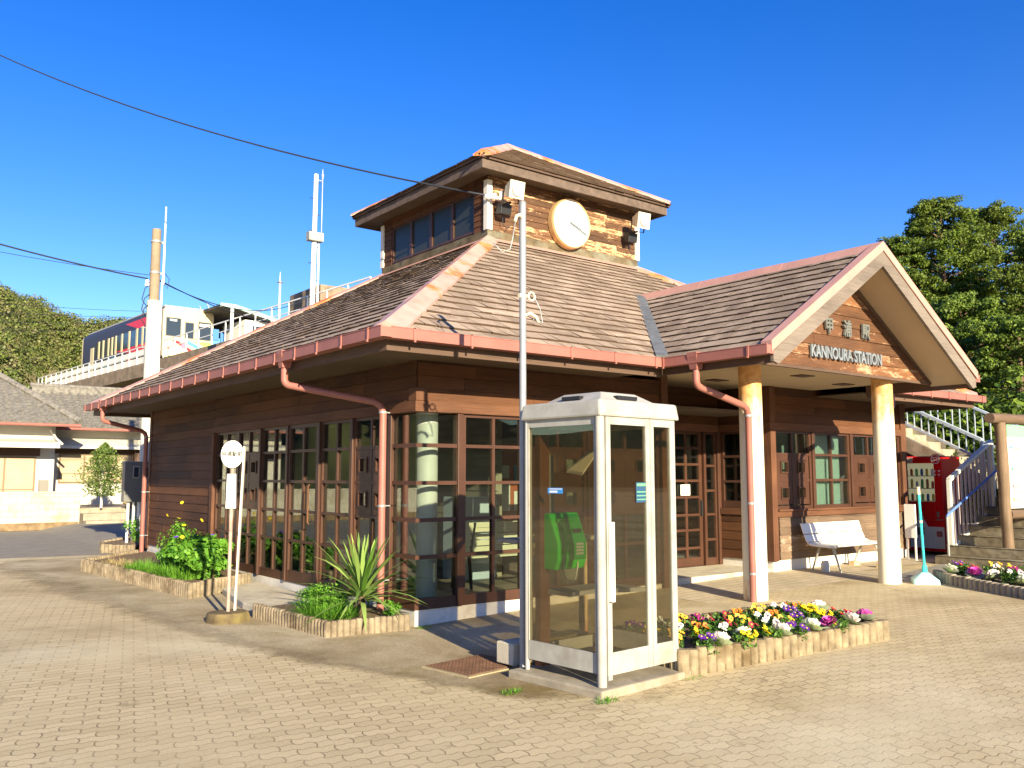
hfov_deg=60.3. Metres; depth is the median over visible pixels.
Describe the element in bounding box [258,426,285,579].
window
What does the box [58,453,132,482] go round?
window
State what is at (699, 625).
pansy
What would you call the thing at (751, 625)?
pansy
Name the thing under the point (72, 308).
power line
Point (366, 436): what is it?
window
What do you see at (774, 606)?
pansy
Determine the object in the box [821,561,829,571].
glass jar
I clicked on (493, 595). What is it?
window
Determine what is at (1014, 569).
pansy
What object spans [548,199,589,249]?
clock
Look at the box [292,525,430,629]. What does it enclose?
yucca
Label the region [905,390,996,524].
hedge bush
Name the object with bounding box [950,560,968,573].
pansy
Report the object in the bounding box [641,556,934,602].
porch tiles
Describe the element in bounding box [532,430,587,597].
window
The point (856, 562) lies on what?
wooden block
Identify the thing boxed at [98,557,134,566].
grass tuft
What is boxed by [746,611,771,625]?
pansy
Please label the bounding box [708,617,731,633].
pansy
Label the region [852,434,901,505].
window
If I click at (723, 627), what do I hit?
pansy
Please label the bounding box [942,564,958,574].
ornamental cabbage
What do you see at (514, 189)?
floodlight
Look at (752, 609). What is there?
pansy
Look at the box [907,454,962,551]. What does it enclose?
vending machine
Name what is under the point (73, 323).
power line
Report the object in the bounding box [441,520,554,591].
waiting room bench
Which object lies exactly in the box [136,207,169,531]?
utility pole
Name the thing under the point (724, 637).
ornamental cabbage
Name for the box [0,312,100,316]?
power line
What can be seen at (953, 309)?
cedar tree
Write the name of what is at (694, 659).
flower bed
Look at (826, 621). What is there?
ornamental cabbage
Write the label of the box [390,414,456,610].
corner window
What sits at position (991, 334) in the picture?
cedar tree
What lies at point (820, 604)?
ornamental cabbage
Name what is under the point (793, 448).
window
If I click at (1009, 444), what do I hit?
information board
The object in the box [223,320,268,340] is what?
waiting shelter
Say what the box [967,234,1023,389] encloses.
cedar tree
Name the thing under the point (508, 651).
concrete block
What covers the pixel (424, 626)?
weed tuft
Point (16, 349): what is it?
hill woodland
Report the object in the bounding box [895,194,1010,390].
cedar tree
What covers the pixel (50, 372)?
bare tree
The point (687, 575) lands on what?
entry slab
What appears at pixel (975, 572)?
ornamental cabbage
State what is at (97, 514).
stone terrace
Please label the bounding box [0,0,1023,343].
sky
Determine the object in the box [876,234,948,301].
cedar tree
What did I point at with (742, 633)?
pansy
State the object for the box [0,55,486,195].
overhead cable
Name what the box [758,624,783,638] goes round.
pansy
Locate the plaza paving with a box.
[0,550,1023,767]
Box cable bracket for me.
[484,191,502,199]
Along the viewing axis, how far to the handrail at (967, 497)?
14.96 m
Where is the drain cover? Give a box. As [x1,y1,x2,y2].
[421,654,513,677]
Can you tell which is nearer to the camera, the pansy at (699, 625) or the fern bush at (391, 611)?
the pansy at (699, 625)
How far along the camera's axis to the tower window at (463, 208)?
15.87 m
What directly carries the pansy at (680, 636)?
on the flower bed at (694, 659)
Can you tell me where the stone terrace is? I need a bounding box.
[79,504,136,523]
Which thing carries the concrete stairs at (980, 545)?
on the plaza paving
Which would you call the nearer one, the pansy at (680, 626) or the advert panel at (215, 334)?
the pansy at (680, 626)
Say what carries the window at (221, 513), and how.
in the station building
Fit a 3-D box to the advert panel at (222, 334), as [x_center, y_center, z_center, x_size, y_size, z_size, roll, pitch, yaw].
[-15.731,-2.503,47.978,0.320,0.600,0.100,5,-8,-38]
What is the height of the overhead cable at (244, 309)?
3.128 m
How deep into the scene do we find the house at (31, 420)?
29.56 m
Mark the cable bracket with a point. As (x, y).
(494, 197)
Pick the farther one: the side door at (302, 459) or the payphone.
the side door at (302, 459)
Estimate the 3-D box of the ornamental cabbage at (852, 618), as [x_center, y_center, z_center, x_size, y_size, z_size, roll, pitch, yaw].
[3.210,2.211,8.328,0.218,0.106,0.217,29,-7,-24]
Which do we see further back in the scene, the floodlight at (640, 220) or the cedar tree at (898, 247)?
the cedar tree at (898, 247)
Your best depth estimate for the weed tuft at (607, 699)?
6.42 m
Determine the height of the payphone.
0.566 m
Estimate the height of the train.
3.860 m
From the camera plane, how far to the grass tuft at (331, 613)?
9.51 m
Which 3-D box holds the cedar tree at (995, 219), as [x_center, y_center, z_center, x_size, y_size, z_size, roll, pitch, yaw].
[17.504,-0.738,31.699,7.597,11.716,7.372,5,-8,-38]
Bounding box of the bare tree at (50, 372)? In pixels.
[25,367,72,385]
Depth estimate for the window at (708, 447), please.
14.27 m
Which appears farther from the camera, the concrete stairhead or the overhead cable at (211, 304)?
the concrete stairhead
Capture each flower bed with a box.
[612,602,889,678]
[932,563,1023,598]
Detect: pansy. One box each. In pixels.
[625,620,645,632]
[642,625,666,635]
[645,616,667,632]
[659,628,684,647]
[662,622,685,639]
[664,613,687,632]
[685,613,706,628]
[688,621,711,636]
[689,625,712,644]
[696,632,721,654]
[707,622,731,640]
[708,611,732,625]
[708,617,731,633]
[726,608,746,623]
[727,613,751,630]
[732,628,758,648]
[734,622,759,638]
[744,603,765,620]
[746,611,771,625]
[753,617,779,634]
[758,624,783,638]
[761,610,783,623]
[765,602,786,617]
[770,614,795,631]
[780,605,802,619]
[783,601,801,613]
[785,621,809,640]
[786,611,808,627]
[795,603,817,618]
[809,609,833,621]
[830,607,852,623]
[830,618,849,633]
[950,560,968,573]
[957,563,978,575]
[982,561,1002,575]
[983,563,1003,578]
[999,569,1023,584]
[1003,563,1023,571]
[1003,566,1023,579]
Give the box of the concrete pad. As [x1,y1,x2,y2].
[508,664,690,700]
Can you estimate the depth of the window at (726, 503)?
14.35 m
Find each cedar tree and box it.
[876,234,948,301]
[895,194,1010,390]
[905,290,1023,414]
[919,311,1023,520]
[947,199,1023,327]
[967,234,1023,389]
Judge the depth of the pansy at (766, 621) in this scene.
8.10 m
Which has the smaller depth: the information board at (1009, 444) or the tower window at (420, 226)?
the information board at (1009, 444)
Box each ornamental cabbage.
[711,631,732,644]
[733,626,751,639]
[768,622,792,635]
[799,617,822,630]
[811,599,828,609]
[819,615,840,629]
[840,611,861,624]
[856,608,875,620]
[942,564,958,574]
[964,566,984,578]
[983,569,1001,579]
[1014,573,1023,584]
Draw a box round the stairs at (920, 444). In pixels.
[905,421,997,493]
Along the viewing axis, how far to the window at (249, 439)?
13.61 m
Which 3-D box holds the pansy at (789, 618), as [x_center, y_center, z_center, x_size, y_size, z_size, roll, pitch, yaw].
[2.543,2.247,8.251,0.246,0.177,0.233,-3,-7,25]
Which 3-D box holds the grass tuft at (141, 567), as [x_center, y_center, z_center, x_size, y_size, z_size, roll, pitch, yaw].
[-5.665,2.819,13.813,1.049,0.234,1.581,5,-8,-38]
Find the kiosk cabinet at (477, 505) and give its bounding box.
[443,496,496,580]
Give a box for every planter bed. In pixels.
[80,550,251,598]
[99,534,144,552]
[252,600,409,637]
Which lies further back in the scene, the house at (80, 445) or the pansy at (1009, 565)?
the house at (80, 445)
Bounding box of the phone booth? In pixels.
[521,392,678,687]
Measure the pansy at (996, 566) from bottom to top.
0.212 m
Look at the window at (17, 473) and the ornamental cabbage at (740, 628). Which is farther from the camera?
the window at (17, 473)
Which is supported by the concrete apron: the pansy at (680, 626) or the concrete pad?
the concrete pad
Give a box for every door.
[285,422,317,587]
[604,416,652,680]
[649,419,676,665]
[675,430,703,567]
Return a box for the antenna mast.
[306,171,323,304]
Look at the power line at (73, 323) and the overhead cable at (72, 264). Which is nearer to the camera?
the overhead cable at (72, 264)
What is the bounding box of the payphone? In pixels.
[544,512,585,582]
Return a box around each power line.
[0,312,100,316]
[0,321,115,323]
[8,304,145,311]
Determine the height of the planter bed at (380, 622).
0.200 m
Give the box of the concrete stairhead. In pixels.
[290,284,346,313]
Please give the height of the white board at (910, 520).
0.980 m
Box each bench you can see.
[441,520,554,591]
[800,520,876,572]
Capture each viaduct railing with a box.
[46,345,144,383]
[160,276,371,357]
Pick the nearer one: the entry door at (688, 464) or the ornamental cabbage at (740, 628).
the ornamental cabbage at (740, 628)
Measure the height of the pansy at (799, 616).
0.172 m
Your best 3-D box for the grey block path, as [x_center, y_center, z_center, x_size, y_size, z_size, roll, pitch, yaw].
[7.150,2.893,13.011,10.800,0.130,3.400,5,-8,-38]
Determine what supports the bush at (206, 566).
on the planter bed at (190, 589)
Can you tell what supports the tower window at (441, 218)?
in the station building
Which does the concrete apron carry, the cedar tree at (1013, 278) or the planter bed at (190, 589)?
the planter bed at (190, 589)
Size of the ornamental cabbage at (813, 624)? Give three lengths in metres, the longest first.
0.218 x 0.217 x 0.106 m
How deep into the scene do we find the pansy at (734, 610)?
8.66 m
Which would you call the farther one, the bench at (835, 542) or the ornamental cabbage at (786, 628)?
the bench at (835, 542)
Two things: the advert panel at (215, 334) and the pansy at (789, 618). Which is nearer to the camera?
the pansy at (789, 618)
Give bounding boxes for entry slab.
[677,564,769,584]
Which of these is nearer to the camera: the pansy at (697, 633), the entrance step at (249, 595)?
the pansy at (697, 633)
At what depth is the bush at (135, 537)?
19.34 m
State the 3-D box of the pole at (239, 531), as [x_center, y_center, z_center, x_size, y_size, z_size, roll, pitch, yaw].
[-3.146,1.669,10.180,0.042,1.892,0.127,-3,-7,27]
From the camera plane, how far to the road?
22.34 m
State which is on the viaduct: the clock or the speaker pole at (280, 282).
the speaker pole at (280, 282)
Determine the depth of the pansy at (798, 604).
9.06 m
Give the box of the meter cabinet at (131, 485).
[121,461,148,546]
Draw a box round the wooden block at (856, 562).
[849,560,860,565]
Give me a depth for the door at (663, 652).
7.17 m
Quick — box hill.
[0,304,88,384]
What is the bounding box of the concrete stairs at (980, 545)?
[935,497,1023,566]
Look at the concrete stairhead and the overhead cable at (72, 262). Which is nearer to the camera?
the overhead cable at (72, 262)
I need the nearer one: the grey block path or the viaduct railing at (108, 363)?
the grey block path
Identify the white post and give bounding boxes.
[229,308,233,339]
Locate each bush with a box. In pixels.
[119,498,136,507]
[123,516,145,543]
[155,518,235,572]
[156,501,200,548]
[183,552,232,579]
[295,581,353,605]
[383,600,402,615]
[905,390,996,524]
[905,408,988,531]
[946,375,1023,524]
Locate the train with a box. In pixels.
[81,305,213,373]
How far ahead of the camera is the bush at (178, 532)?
14.31 m
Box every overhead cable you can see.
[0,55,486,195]
[0,243,147,278]
[2,252,147,274]
[160,280,271,321]
[160,281,309,310]
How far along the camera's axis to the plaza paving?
6.32 m
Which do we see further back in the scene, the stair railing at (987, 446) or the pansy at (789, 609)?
the stair railing at (987, 446)
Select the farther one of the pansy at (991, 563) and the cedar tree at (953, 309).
the cedar tree at (953, 309)
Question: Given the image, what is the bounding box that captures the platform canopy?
[199,303,276,337]
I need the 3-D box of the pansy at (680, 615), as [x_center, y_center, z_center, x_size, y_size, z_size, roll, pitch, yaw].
[1.538,2.252,8.276,0.233,0.174,0.226,2,-6,-19]
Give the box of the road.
[0,523,146,558]
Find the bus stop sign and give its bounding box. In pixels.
[205,441,249,624]
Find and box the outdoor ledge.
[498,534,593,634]
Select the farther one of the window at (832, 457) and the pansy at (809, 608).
the window at (832, 457)
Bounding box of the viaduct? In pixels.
[66,339,232,387]
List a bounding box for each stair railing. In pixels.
[905,411,983,489]
[916,407,1019,447]
[946,440,995,544]
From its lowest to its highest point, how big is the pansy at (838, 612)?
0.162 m
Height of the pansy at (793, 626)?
0.162 m
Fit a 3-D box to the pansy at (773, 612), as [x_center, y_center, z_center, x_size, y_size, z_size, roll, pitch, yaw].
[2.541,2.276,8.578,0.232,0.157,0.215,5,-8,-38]
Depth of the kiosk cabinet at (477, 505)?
12.49 m
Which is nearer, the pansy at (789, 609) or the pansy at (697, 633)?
the pansy at (697, 633)
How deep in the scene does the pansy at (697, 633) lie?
7.68 m
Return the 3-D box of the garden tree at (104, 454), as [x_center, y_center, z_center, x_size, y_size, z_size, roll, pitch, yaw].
[-13.114,2.895,28.159,1.717,2.115,1.639,5,-8,-38]
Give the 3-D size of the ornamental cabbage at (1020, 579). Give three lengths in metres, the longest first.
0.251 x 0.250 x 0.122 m
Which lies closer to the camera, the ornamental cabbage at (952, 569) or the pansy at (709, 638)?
the pansy at (709, 638)
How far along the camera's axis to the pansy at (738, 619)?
8.27 m
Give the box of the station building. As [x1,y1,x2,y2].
[84,143,986,626]
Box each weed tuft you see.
[416,624,430,628]
[498,686,522,695]
[591,694,618,704]
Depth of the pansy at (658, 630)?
7.76 m
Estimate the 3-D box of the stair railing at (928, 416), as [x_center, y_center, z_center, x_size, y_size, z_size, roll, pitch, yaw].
[6.879,0.118,19.434,0.065,4.331,6.670,5,-8,-38]
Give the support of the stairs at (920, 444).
on the ground
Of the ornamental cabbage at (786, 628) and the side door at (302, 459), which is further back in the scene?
the side door at (302, 459)
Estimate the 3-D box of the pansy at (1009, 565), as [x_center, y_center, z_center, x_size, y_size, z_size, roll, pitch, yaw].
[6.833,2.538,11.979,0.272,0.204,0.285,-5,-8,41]
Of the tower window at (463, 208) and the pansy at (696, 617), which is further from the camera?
the tower window at (463, 208)
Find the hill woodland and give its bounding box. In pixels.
[0,281,129,388]
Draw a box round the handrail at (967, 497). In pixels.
[946,469,996,555]
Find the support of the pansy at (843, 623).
on the flower bed at (694, 659)
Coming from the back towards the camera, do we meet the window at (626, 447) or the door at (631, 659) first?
the window at (626, 447)
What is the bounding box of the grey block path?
[902,564,963,577]
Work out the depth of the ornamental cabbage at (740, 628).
7.60 m
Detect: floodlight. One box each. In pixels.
[496,179,524,228]
[623,212,650,254]
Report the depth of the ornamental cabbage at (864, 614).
8.48 m
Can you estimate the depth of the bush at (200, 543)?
12.96 m
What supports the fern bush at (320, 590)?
on the planter bed at (380, 622)
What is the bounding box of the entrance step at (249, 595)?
[222,582,311,611]
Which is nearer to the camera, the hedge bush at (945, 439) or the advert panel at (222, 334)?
the hedge bush at (945, 439)
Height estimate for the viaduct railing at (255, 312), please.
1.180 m
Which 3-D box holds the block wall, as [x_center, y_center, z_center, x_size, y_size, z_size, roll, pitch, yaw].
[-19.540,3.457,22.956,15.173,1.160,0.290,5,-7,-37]
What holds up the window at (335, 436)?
in the station building
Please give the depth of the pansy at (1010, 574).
11.34 m
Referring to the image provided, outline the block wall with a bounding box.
[0,491,81,530]
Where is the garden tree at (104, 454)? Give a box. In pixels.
[72,442,123,507]
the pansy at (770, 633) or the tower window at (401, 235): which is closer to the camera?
the pansy at (770, 633)
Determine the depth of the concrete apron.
9.18 m
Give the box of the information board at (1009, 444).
[984,413,1023,548]
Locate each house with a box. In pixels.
[0,372,82,491]
[30,382,140,504]
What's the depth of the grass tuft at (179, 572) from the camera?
12.73 m
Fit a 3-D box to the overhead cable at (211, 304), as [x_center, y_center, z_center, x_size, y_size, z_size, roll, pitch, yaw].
[-8.971,-2.623,29.784,0.030,1.524,15.156,0,-6,0]
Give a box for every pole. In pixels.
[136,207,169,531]
[234,446,245,609]
[277,272,282,318]
[493,200,542,667]
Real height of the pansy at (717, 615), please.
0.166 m
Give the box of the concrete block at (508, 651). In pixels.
[497,629,588,668]
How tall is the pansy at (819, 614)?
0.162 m
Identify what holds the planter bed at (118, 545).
on the road
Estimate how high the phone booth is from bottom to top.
2.250 m
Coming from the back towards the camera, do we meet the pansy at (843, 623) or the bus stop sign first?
the bus stop sign
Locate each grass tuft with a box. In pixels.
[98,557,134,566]
[118,558,170,573]
[146,558,202,579]
[282,589,373,620]
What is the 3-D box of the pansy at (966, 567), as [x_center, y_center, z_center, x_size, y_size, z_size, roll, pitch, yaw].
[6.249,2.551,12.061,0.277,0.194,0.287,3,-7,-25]
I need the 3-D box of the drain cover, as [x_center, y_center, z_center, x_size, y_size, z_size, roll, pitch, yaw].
[-0.312,2.426,7.608,0.600,0.022,0.720,-6,-8,44]
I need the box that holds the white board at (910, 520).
[904,504,917,560]
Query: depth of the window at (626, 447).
11.75 m
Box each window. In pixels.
[0,456,35,491]
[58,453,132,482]
[213,431,237,568]
[234,429,258,573]
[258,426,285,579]
[318,419,349,594]
[352,415,387,600]
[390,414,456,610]
[392,221,410,263]
[411,212,430,256]
[430,203,451,249]
[452,194,474,241]
[462,414,519,604]
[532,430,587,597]
[592,429,660,585]
[701,432,717,565]
[720,431,740,508]
[776,430,812,508]
[814,432,851,507]
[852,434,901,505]
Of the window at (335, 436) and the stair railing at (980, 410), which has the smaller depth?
the window at (335, 436)
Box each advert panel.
[212,329,218,340]
[220,332,226,341]
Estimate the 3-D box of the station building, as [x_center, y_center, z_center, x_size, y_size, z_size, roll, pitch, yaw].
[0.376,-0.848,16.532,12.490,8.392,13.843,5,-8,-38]
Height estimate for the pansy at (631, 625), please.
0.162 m
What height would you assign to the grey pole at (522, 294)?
4.050 m
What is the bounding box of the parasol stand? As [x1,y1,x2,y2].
[910,487,940,584]
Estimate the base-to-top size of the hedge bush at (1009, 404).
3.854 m
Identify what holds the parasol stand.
on the plaza paving
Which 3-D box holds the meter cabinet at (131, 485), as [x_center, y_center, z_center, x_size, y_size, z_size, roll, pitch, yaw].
[-8.438,2.723,19.774,0.620,1.960,0.266,5,-8,-38]
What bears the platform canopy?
on the platform
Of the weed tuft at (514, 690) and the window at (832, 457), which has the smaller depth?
the weed tuft at (514, 690)
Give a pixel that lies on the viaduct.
(124, 377)
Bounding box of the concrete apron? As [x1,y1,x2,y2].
[0,557,684,697]
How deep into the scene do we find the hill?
158.47 m
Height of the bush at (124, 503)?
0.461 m
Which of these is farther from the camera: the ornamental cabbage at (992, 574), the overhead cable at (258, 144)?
the overhead cable at (258, 144)
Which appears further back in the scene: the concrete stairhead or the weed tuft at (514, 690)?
the concrete stairhead
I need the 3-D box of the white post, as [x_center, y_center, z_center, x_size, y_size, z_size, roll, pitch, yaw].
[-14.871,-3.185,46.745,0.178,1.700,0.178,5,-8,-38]
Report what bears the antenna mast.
on the viaduct

